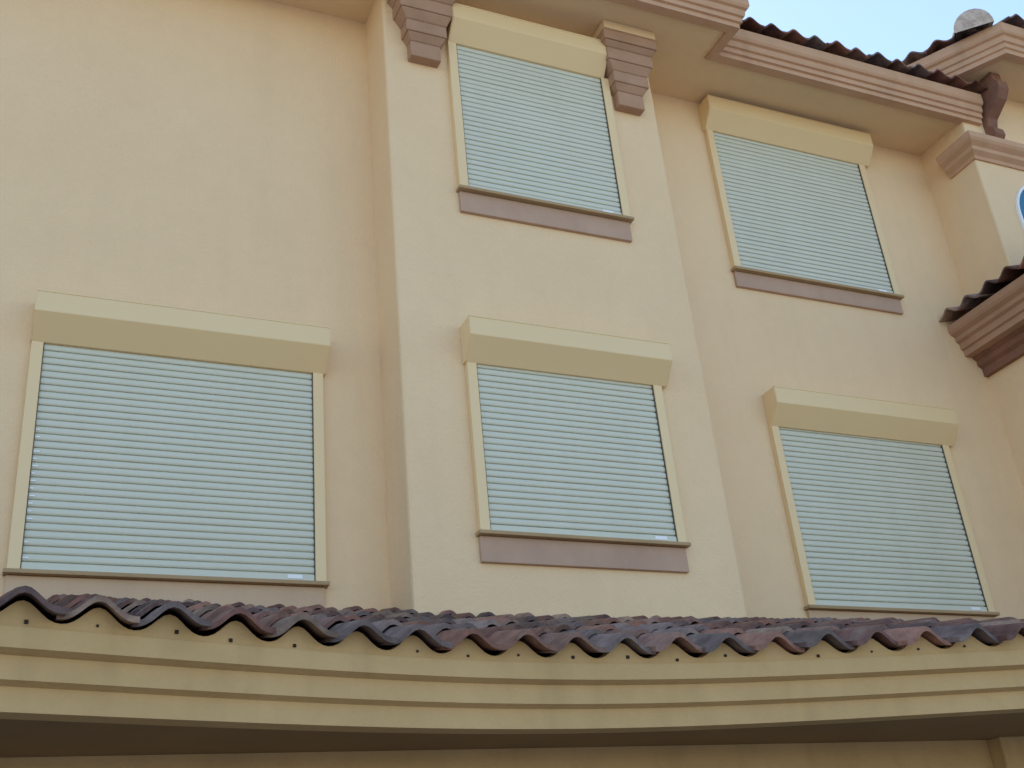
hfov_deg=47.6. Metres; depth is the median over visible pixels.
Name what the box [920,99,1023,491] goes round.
wing wall
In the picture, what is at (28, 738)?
porch deck
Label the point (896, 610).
sill ledge
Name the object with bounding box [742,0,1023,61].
sky
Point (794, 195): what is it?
roller shutter
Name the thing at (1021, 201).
arch window glass
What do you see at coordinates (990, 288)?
pent tiles
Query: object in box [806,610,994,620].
sill band
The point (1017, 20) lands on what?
roof tiles
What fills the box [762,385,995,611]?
roller shutter
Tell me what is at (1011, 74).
wing soffit
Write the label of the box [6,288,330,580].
roller shutter
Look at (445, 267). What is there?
bay wall
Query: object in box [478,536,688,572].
sill band
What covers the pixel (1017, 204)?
arch window frame
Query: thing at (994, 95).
scroll bracket
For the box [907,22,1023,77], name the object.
wing cornice
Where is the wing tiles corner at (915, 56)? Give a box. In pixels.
[902,28,976,65]
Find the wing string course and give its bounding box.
[936,130,1023,178]
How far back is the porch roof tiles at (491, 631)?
6.15 m
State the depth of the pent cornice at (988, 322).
12.21 m
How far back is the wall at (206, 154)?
9.98 m
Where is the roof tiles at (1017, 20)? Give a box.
[996,14,1023,28]
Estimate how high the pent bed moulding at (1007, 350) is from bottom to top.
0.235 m
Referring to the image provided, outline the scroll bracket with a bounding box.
[979,72,1008,138]
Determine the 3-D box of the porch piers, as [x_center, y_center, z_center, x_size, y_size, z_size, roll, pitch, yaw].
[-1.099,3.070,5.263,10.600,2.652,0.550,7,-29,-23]
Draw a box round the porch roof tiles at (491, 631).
[0,586,1023,654]
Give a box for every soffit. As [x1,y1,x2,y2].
[267,0,955,155]
[962,60,1023,103]
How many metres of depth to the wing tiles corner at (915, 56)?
13.62 m
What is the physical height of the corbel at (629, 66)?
0.769 m
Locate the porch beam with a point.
(944, 754)
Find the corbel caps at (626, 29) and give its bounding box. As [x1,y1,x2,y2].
[592,19,654,40]
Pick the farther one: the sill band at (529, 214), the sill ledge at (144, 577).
the sill band at (529, 214)
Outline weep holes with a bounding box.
[24,620,965,660]
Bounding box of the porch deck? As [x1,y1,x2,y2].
[0,620,1023,757]
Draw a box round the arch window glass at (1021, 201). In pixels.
[1019,190,1023,218]
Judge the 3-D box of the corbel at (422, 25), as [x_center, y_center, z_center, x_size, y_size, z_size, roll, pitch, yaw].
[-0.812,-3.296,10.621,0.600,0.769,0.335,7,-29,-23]
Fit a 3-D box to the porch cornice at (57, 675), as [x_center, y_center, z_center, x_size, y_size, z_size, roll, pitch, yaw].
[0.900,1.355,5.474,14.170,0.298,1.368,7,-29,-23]
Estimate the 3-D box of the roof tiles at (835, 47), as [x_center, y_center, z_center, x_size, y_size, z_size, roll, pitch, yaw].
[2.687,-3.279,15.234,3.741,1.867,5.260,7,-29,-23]
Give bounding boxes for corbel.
[387,0,455,67]
[596,28,656,115]
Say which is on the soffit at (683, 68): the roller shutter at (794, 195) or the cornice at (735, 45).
the cornice at (735, 45)
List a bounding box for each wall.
[0,0,1023,618]
[365,0,746,618]
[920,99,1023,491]
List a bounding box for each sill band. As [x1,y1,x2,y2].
[3,575,324,620]
[458,191,631,242]
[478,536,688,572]
[733,271,902,314]
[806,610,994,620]
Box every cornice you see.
[0,625,1023,733]
[607,0,982,125]
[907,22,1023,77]
[947,274,1023,357]
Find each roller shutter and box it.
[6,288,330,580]
[446,3,630,215]
[460,314,686,541]
[698,95,899,293]
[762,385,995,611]
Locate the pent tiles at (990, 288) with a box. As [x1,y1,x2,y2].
[939,256,1023,321]
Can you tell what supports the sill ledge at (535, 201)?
attached to the bay
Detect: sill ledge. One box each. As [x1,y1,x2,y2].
[2,568,329,588]
[456,184,633,223]
[475,529,690,548]
[731,265,903,299]
[804,604,999,616]
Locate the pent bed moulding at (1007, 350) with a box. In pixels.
[973,325,1023,376]
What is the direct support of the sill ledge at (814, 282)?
attached to the wall at (206, 154)
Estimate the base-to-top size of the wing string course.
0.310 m
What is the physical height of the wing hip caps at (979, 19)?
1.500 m
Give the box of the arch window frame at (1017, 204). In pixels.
[1015,186,1023,231]
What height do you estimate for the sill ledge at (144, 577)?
0.030 m
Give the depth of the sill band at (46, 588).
7.99 m
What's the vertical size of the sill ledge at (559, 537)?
0.030 m
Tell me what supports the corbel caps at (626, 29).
on the corbel at (629, 66)
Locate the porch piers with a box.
[987,736,1023,767]
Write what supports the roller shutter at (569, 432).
attached to the bay
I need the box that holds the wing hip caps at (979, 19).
[952,8,993,41]
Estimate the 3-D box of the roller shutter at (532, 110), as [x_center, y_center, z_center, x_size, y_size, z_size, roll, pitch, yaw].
[0.255,-2.527,10.745,1.690,2.003,0.204,7,-29,-23]
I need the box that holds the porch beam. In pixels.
[0,740,993,767]
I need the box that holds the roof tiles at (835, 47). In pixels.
[740,17,987,93]
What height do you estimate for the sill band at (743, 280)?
0.176 m
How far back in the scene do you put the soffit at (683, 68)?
12.29 m

